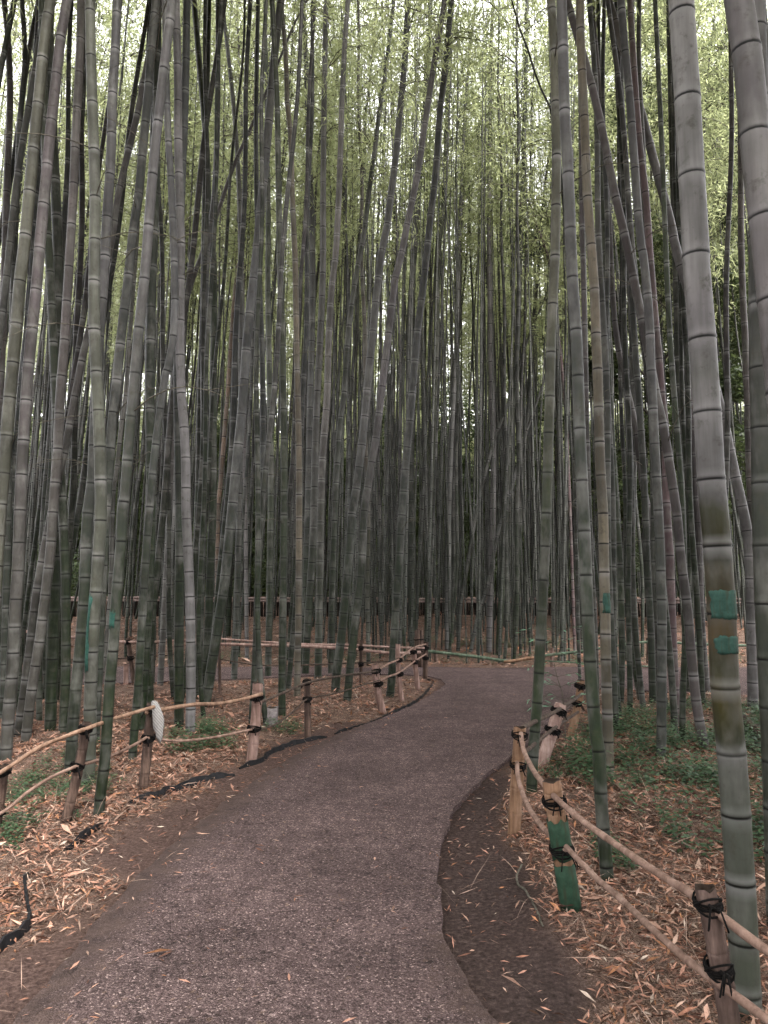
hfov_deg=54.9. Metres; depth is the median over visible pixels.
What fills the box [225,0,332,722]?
bamboo
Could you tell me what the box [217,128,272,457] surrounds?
bamboo
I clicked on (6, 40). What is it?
bamboo
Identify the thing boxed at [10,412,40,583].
evergreen tree
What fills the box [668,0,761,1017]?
bamboo
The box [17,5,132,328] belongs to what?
bamboo
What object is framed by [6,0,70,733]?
bamboo
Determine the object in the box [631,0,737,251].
bamboo
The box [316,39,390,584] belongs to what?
bamboo
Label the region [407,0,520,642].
bamboo
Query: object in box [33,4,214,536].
bamboo
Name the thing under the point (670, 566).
bamboo
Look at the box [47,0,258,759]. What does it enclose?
bamboo
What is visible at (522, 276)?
bamboo
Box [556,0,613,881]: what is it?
bamboo
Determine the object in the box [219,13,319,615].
bamboo
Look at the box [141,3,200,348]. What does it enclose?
bamboo
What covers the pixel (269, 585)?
bamboo
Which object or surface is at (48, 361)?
bamboo
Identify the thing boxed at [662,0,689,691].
bamboo
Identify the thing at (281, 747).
edging strip
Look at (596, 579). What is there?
bamboo
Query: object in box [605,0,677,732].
bamboo
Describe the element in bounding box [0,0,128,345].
bamboo
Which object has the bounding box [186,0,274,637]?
bamboo
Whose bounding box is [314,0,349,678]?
bamboo
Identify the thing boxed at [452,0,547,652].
bamboo
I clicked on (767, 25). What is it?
bamboo
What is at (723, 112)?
bamboo
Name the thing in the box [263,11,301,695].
bamboo
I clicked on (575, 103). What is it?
bamboo
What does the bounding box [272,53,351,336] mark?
bamboo
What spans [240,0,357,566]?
bamboo
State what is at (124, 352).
bamboo
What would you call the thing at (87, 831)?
edging strip
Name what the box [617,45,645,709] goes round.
bamboo
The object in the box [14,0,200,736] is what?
bamboo
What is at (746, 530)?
bamboo
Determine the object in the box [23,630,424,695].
bamboo fence
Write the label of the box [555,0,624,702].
bamboo
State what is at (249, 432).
bamboo
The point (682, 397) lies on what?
bamboo
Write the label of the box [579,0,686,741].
bamboo
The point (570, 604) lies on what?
bamboo
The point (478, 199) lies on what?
bamboo
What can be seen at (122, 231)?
bamboo
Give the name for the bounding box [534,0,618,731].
bamboo
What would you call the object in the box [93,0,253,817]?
bamboo
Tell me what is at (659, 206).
bamboo
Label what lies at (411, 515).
bamboo
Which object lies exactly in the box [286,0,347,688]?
bamboo
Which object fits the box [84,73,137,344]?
bamboo
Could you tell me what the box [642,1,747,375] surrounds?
bamboo
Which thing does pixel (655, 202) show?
bamboo
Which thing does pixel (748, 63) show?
bamboo
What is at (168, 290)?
bamboo
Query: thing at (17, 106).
bamboo
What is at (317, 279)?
bamboo
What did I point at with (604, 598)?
bamboo
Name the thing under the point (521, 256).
bamboo
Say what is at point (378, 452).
bamboo
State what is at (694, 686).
bamboo
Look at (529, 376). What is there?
bamboo
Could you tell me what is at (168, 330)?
bamboo
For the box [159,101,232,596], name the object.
bamboo
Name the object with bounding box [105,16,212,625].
bamboo
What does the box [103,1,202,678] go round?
bamboo
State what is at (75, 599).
bamboo
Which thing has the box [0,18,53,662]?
bamboo
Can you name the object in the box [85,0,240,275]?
bamboo
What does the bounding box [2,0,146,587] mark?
bamboo
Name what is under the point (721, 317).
bamboo
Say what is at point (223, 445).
bamboo
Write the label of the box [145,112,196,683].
bamboo
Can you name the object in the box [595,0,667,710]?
bamboo
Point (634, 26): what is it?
bamboo
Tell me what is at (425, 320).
bamboo
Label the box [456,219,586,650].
bamboo
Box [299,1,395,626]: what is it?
bamboo
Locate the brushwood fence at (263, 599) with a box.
[28,596,740,616]
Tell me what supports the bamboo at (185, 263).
on the ground
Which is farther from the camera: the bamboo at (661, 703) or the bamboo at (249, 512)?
the bamboo at (249, 512)
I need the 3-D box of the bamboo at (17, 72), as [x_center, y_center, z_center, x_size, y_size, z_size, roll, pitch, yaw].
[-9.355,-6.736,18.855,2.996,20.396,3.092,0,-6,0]
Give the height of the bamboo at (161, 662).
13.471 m
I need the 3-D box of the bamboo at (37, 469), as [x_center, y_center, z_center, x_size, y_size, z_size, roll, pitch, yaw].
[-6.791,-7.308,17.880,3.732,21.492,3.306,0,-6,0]
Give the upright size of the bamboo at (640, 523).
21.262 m
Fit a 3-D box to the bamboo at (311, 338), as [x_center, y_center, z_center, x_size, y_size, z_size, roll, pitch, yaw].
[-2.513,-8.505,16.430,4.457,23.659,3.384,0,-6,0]
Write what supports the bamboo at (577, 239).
on the ground
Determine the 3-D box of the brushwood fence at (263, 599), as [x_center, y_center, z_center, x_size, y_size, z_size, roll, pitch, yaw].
[0.640,3.315,24.997,53.325,1.086,0.312,0,-6,0]
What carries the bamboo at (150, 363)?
on the ground
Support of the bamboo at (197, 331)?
on the ground
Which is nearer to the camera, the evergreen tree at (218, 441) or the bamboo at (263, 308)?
the bamboo at (263, 308)
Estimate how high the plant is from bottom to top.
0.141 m
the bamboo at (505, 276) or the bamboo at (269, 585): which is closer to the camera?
the bamboo at (269, 585)
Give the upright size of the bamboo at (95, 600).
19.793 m
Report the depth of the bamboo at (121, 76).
16.50 m
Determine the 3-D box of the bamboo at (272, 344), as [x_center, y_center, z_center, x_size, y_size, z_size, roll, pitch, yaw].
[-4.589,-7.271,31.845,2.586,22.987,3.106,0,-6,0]
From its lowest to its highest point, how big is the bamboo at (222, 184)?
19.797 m
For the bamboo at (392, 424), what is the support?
on the ground
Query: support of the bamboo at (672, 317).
on the ground
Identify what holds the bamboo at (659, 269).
on the ground
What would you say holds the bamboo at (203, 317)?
on the ground
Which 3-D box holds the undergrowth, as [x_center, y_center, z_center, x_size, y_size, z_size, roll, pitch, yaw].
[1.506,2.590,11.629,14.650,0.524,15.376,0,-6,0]
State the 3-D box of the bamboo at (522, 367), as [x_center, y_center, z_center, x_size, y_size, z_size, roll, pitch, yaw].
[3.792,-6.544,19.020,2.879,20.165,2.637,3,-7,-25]
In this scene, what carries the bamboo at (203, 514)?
on the ground
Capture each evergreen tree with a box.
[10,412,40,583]
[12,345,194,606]
[129,371,291,594]
[249,359,402,596]
[373,380,515,600]
[443,310,649,603]
[503,0,747,587]
[635,402,744,596]
[638,90,747,522]
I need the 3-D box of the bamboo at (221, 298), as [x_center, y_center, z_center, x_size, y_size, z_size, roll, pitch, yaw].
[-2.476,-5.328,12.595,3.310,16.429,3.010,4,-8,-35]
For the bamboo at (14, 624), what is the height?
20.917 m
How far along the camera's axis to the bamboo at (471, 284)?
20.57 m
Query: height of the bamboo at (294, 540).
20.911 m
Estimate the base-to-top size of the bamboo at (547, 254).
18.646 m
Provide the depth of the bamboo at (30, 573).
10.53 m
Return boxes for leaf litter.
[0,612,767,1023]
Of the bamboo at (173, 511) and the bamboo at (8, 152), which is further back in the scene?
the bamboo at (173, 511)
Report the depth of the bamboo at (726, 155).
22.85 m
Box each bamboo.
[0,0,12,429]
[0,0,28,19]
[0,0,55,626]
[0,0,61,288]
[0,0,64,222]
[0,0,71,763]
[0,0,76,208]
[0,0,85,718]
[0,0,95,88]
[0,0,99,214]
[0,0,100,336]
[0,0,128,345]
[0,0,236,785]
[0,0,747,663]
[0,1,54,194]
[0,1,58,244]
[0,2,35,247]
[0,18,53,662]
[0,23,38,354]
[0,65,64,293]
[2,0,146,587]
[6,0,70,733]
[8,1,40,437]
[12,0,63,731]
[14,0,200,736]
[15,0,174,740]
[16,0,76,711]
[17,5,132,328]
[20,0,101,742]
[22,0,111,663]
[22,86,88,557]
[23,0,99,482]
[24,0,139,602]
[26,0,144,582]
[26,0,200,636]
[27,4,140,496]
[29,0,236,730]
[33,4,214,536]
[35,0,111,631]
[36,0,150,720]
[39,129,71,696]
[42,0,148,699]
[45,0,141,680]
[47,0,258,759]
[50,0,182,588]
[57,38,84,699]
[59,0,173,354]
[64,0,137,775]
[66,0,143,498]
[69,61,167,457]
[71,0,143,622]
[73,18,143,416]
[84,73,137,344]
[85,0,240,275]
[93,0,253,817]
[101,0,173,248]
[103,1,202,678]
[105,1,170,435]
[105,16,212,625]
[106,83,211,594]
[109,0,213,608]
[109,31,172,543]
[110,117,165,429]
[121,1,213,281]
[121,1,222,528]
[122,0,242,657]
[125,0,306,685]
[127,110,230,551]
[128,28,226,362]
[129,1,235,637]
[135,18,260,618]
[138,3,228,635]
[140,0,241,484]
[141,1,220,638]
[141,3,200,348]
[144,0,293,565]
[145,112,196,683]
[147,0,269,702]
[149,0,173,699]
[157,10,242,600]
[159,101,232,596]
[165,0,249,423]
[165,0,302,659]
[165,114,224,332]
[171,0,337,675]
[172,0,220,698]
[173,0,202,726]
[173,0,250,733]
[184,0,209,697]
[184,0,294,593]
[185,0,262,692]
[185,2,291,356]
[185,146,230,385]
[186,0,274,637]
[188,0,308,584]
[189,25,236,458]
[190,0,234,318]
[191,0,217,683]
[196,0,223,715]
[203,0,284,707]
[206,0,245,523]
[209,0,298,549]
[209,15,313,679]
[211,0,252,632]
[211,0,340,663]
[213,57,301,606]
[217,12,292,636]
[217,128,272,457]
[217,177,248,412]
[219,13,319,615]
[220,1,289,620]
[222,3,304,621]
[224,1,377,435]
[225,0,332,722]
[226,184,288,343]
[227,0,370,666]
[234,0,335,656]
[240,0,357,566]
[243,0,356,715]
[248,0,366,723]
[250,1,365,571]
[254,0,265,678]
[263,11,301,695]
[263,48,325,447]
[263,111,303,525]
[264,0,394,673]
[271,0,375,655]
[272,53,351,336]
[273,0,410,631]
[276,93,329,341]
[281,0,380,470]
[282,1,377,462]
[283,0,375,659]
[284,0,394,505]
[286,0,314,688]
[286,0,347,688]
[286,50,342,345]
[290,33,385,616]
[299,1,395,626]
[312,34,393,616]
[313,0,406,583]
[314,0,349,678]
[314,0,431,673]
[314,3,391,623]
[315,0,417,665]
[316,0,425,643]
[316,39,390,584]
[317,0,430,650]
[331,0,493,691]
[332,0,450,618]
[341,0,524,701]
[342,0,436,659]
[349,0,469,643]
[359,15,434,599]
[364,0,470,646]
[382,0,506,641]
[382,95,427,516]
[385,0,491,697]
[389,1,465,531]
[390,1,478,482]
[394,1,473,637]
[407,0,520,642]
[409,27,498,587]
[412,0,513,659]
[412,1,533,582]
[415,61,494,562]
[424,0,524,649]
[426,0,545,630]
[441,0,589,654]
[442,2,513,581]
[450,1,510,339]
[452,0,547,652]
[452,0,578,663]
[452,62,532,612]
[455,0,550,658]
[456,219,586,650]
[460,0,580,679]
[462,0,550,654]
[465,36,536,532]
[466,74,548,620]
[469,254,626,652]
[475,0,613,639]
[477,0,575,655]
[477,67,541,597]
[478,0,575,614]
[486,0,593,644]
[505,0,609,346]
[506,43,561,343]
[509,0,619,660]
[512,0,640,795]
[513,41,586,549]
[514,0,617,643]
[522,0,758,708]
[522,43,577,597]
[524,1,629,378]
[529,62,589,319]
[530,1,642,634]
[531,0,599,617]
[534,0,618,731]
[536,0,667,660]
[538,0,664,656]
[539,90,593,433]
[541,7,588,613]
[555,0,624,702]
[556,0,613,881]
[557,1,656,690]
[565,91,608,701]
[567,0,709,746]
[575,0,667,711]
[575,1,668,564]
[575,41,665,328]
[576,0,613,776]
[578,77,634,500]
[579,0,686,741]
[586,0,704,463]
[586,3,667,540]
[593,0,621,715]
[594,0,698,726]
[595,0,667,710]
[600,5,722,380]
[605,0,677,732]
[606,59,694,618]
[612,68,672,340]
[614,58,655,702]
[614,333,644,595]
[615,1,746,612]
[617,0,666,757]
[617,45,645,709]
[617,128,638,699]
[622,0,747,691]
[625,0,731,266]
[627,281,636,654]
[629,7,669,334]
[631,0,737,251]
[633,0,641,201]
[635,0,723,27]
[635,0,735,617]
[636,0,735,451]
[638,170,678,595]
[642,0,734,431]
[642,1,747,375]
[642,26,733,307]
[643,0,747,571]
[645,0,766,246]
[650,36,736,291]
[651,0,745,303]
[651,43,745,478]
[660,0,751,524]
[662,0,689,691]
[666,7,745,613]
[667,0,705,704]
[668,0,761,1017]
[672,85,691,692]
[695,12,767,295]
[696,0,744,208]
[698,1,747,238]
[699,0,737,162]
[700,29,747,297]
[701,0,747,263]
[706,0,767,303]
[723,0,767,415]
[723,35,733,497]
[748,0,767,923]
[765,0,767,53]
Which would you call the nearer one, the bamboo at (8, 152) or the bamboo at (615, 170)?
the bamboo at (8, 152)
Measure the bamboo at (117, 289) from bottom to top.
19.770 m
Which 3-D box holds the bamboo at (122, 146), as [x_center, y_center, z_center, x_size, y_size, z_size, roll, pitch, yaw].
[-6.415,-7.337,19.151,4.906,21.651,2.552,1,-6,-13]
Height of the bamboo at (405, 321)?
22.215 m
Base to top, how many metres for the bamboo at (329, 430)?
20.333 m
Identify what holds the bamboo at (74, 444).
on the ground
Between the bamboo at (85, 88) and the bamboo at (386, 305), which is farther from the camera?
the bamboo at (386, 305)
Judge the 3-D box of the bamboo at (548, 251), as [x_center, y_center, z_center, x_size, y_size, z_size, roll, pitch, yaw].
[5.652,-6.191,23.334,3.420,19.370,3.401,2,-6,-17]
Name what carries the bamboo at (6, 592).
on the ground
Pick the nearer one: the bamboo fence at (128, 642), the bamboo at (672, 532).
the bamboo fence at (128, 642)
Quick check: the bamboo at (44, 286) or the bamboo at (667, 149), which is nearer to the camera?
the bamboo at (667, 149)
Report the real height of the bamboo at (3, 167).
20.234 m
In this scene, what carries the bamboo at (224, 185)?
on the ground
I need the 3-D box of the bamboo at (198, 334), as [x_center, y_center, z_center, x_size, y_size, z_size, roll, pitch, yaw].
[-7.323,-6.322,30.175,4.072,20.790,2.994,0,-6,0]
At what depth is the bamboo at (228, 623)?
20.36 m
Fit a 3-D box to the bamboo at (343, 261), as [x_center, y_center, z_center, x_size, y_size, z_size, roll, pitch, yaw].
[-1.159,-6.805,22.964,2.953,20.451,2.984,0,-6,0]
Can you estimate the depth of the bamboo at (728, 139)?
23.23 m
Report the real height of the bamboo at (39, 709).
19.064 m
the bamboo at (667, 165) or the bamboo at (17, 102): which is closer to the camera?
the bamboo at (17, 102)
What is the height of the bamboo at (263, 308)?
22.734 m
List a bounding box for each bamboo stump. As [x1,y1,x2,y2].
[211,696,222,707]
[263,705,277,726]
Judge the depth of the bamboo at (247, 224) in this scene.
20.77 m
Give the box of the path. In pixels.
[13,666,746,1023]
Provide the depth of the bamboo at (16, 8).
10.52 m
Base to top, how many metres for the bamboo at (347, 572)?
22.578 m
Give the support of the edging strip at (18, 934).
on the ground
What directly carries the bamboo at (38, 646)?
on the ground
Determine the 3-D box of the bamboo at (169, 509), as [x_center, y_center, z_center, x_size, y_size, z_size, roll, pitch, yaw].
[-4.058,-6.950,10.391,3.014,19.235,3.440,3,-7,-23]
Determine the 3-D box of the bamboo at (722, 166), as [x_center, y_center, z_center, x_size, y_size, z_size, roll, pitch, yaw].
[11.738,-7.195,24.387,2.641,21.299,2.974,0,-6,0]
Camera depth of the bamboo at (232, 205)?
20.56 m
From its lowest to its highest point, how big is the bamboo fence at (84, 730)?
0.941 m
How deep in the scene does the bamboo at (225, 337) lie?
29.61 m
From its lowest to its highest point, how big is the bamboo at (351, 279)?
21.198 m
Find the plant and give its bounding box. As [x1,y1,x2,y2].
[743,715,759,735]
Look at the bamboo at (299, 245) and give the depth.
23.76 m
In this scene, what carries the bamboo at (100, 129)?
on the ground
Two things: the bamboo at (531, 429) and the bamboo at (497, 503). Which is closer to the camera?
the bamboo at (497, 503)
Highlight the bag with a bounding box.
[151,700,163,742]
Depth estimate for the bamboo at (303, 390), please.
12.03 m
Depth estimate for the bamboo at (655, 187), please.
23.54 m
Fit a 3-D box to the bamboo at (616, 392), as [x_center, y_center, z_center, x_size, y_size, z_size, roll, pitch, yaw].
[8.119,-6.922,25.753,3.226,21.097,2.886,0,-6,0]
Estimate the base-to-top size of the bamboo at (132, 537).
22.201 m
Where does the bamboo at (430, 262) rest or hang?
on the ground
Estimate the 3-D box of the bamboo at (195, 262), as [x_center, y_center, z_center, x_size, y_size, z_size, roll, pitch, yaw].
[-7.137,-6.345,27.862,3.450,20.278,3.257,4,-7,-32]
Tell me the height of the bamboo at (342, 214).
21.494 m
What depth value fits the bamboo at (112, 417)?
7.87 m
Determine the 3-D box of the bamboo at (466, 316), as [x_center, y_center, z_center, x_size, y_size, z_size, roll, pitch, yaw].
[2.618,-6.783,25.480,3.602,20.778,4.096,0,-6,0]
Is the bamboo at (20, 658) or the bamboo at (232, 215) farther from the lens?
the bamboo at (232, 215)
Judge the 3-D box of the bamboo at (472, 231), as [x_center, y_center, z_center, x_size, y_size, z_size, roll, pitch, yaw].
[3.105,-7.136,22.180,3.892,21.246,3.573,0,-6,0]
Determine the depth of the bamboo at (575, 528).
12.15 m
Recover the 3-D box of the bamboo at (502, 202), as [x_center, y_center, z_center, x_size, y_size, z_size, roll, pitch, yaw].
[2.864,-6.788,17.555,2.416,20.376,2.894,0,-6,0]
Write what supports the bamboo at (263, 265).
on the ground
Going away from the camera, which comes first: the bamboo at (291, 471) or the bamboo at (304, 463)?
the bamboo at (291, 471)
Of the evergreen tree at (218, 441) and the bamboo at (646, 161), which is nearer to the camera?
the bamboo at (646, 161)
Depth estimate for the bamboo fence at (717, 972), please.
3.31 m
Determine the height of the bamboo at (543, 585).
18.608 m
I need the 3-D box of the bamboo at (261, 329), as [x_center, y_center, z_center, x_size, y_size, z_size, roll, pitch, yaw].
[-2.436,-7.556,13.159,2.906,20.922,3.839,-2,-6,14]
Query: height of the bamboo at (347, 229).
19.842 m
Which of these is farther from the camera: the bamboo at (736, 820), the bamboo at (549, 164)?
the bamboo at (549, 164)
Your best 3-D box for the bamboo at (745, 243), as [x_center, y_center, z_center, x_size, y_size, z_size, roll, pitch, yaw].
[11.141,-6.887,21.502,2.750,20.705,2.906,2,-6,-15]
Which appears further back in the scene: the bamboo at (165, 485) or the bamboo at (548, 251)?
the bamboo at (548, 251)
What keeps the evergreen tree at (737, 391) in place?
on the ground
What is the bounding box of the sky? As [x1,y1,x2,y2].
[0,0,767,444]
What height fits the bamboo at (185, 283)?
20.080 m
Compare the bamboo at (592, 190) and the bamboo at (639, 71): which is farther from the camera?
the bamboo at (592, 190)
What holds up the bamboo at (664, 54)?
on the ground
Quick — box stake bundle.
[414,629,423,666]
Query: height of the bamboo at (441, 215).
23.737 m
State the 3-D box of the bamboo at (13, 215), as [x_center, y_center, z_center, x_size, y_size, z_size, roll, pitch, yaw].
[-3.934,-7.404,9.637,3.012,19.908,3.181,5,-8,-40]
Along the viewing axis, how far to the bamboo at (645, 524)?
10.52 m
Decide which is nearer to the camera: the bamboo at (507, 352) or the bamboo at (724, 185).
the bamboo at (724, 185)
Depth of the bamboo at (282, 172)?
16.70 m
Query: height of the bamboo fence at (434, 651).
0.689 m
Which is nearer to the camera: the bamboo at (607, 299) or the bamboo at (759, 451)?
the bamboo at (759, 451)
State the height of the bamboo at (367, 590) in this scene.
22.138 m
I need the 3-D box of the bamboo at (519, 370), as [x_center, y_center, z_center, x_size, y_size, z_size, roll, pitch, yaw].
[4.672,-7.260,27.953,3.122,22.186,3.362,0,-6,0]
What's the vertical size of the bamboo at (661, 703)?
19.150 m
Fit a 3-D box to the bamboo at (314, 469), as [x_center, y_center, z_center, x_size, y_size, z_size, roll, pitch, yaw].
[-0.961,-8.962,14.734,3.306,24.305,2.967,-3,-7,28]
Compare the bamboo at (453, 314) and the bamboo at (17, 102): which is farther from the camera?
the bamboo at (453, 314)
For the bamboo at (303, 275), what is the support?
on the ground
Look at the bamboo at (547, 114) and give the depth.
20.08 m
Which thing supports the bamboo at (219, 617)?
on the ground
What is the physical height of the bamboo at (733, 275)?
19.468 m
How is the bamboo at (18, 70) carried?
on the ground
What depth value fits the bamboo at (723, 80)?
18.36 m
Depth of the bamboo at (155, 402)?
28.19 m
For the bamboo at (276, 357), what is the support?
on the ground
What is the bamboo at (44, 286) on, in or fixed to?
on the ground
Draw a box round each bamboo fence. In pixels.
[0,642,428,827]
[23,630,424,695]
[428,638,745,666]
[507,679,767,1023]
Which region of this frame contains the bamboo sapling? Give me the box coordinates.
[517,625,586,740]
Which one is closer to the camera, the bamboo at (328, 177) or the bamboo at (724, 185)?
the bamboo at (724, 185)
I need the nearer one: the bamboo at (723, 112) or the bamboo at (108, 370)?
the bamboo at (723, 112)
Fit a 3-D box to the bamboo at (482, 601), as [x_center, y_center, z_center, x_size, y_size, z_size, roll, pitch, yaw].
[4.447,-1.563,18.630,3.598,10.139,3.600,-6,-8,42]
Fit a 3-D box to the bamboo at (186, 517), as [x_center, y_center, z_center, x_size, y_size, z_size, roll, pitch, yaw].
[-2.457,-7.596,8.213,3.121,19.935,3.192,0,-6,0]
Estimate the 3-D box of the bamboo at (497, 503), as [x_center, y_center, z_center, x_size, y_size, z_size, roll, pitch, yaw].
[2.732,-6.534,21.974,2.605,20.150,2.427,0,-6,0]
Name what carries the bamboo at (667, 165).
on the ground
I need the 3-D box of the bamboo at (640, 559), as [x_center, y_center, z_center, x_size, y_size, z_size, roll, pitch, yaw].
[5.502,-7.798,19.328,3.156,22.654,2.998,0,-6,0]
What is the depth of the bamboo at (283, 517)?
9.76 m
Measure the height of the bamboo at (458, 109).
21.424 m
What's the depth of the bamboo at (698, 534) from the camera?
11.70 m
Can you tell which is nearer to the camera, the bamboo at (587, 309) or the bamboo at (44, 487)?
the bamboo at (44, 487)
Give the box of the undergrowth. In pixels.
[0,635,764,873]
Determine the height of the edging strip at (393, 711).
0.106 m
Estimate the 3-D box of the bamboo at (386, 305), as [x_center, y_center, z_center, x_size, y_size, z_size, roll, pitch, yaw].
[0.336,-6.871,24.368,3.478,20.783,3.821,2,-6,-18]
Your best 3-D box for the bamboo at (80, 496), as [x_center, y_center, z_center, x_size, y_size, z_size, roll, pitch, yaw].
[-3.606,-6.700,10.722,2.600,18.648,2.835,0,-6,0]
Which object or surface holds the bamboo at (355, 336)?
on the ground
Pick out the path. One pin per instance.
(369, 960)
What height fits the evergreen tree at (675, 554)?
10.668 m
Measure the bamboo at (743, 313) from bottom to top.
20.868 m
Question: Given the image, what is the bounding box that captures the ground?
[0,595,767,1023]
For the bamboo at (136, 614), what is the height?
21.625 m
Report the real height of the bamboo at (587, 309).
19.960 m
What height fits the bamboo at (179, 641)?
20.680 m
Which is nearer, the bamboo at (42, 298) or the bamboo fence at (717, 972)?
the bamboo fence at (717, 972)
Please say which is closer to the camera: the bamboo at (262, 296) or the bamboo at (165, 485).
the bamboo at (165, 485)
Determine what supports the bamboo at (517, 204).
on the ground
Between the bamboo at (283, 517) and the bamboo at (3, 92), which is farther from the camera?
the bamboo at (3, 92)
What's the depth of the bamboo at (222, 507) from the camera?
26.49 m
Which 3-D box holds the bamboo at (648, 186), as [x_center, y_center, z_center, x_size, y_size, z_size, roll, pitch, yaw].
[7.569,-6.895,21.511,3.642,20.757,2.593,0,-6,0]
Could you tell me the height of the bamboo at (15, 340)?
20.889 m
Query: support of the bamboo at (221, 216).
on the ground
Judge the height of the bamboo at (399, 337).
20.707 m
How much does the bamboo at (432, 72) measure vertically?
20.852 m
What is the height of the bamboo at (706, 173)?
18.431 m
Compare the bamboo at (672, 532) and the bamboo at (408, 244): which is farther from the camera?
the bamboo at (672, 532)
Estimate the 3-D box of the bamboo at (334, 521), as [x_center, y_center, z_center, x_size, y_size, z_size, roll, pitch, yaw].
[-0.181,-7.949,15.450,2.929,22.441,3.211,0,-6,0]
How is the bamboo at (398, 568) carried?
on the ground
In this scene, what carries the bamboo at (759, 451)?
on the ground
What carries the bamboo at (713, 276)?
on the ground
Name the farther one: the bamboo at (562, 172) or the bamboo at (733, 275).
the bamboo at (562, 172)
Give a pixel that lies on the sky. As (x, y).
(1, 40)
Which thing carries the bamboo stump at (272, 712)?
on the ground
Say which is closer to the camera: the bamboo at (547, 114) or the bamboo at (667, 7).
the bamboo at (667, 7)
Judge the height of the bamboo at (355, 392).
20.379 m
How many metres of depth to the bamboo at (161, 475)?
20.64 m
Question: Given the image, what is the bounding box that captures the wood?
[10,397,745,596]
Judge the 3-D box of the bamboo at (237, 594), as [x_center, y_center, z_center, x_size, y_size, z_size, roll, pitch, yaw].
[-3.467,-6.967,14.546,4.464,20.213,2.625,0,-6,0]
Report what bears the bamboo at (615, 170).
on the ground
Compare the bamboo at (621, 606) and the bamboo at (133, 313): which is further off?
the bamboo at (133, 313)
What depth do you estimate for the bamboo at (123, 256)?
21.64 m
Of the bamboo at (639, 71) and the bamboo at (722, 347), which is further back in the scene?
the bamboo at (722, 347)
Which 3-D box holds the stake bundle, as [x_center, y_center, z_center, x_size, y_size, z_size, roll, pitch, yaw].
[0.718,2.853,15.218,0.222,0.899,0.222,0,-6,0]
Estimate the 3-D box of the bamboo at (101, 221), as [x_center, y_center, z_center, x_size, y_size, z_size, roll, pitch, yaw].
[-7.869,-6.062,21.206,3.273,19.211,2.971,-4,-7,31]
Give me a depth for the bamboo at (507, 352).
24.35 m
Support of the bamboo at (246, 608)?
on the ground
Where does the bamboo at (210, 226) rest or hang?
on the ground
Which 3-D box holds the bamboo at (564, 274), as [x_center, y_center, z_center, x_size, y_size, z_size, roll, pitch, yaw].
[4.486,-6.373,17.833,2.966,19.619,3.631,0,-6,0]
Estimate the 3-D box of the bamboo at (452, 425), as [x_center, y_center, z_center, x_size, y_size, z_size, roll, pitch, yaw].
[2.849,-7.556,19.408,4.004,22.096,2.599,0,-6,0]
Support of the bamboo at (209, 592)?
on the ground
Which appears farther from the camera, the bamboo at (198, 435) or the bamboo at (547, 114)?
the bamboo at (547, 114)
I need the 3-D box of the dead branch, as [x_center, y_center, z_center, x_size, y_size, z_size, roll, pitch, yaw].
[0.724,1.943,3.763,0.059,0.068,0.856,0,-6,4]
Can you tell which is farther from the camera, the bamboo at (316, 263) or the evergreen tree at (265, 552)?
the evergreen tree at (265, 552)
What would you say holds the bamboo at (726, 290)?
on the ground
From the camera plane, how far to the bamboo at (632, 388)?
12.11 m
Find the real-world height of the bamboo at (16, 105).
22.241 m
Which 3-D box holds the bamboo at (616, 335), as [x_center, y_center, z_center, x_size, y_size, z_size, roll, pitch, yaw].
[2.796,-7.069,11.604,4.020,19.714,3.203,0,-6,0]
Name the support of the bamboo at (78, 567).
on the ground
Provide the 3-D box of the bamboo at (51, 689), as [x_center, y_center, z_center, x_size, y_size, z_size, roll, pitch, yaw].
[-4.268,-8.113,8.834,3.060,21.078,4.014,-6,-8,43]
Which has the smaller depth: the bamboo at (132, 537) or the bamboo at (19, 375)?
the bamboo at (19, 375)
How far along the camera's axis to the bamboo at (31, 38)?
10.97 m
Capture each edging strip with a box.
[0,872,32,952]
[63,823,102,850]
[128,772,234,803]
[239,735,326,768]
[334,679,433,733]
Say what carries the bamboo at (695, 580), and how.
on the ground
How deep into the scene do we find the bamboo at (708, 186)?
23.00 m
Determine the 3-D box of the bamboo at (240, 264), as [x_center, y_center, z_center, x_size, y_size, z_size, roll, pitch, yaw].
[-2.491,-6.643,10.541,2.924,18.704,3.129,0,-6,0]
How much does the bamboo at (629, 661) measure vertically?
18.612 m
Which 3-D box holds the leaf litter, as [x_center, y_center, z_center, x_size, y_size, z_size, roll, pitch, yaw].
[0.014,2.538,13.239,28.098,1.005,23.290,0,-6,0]
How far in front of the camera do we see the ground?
4.26 m
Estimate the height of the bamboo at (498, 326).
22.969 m
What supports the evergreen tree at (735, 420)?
on the ground
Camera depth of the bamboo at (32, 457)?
19.34 m
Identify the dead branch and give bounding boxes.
[516,864,543,926]
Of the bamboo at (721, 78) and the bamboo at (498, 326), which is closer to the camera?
the bamboo at (721, 78)
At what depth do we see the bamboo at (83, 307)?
9.87 m
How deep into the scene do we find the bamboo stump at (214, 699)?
10.11 m
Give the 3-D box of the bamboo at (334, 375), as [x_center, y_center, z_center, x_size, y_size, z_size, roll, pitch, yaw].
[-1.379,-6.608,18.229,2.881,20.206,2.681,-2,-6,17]
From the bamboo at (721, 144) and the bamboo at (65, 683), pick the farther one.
the bamboo at (721, 144)
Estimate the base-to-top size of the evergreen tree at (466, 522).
11.757 m
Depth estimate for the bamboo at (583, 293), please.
9.07 m
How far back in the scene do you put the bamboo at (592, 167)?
21.96 m
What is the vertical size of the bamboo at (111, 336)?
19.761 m
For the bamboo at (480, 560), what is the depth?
19.75 m

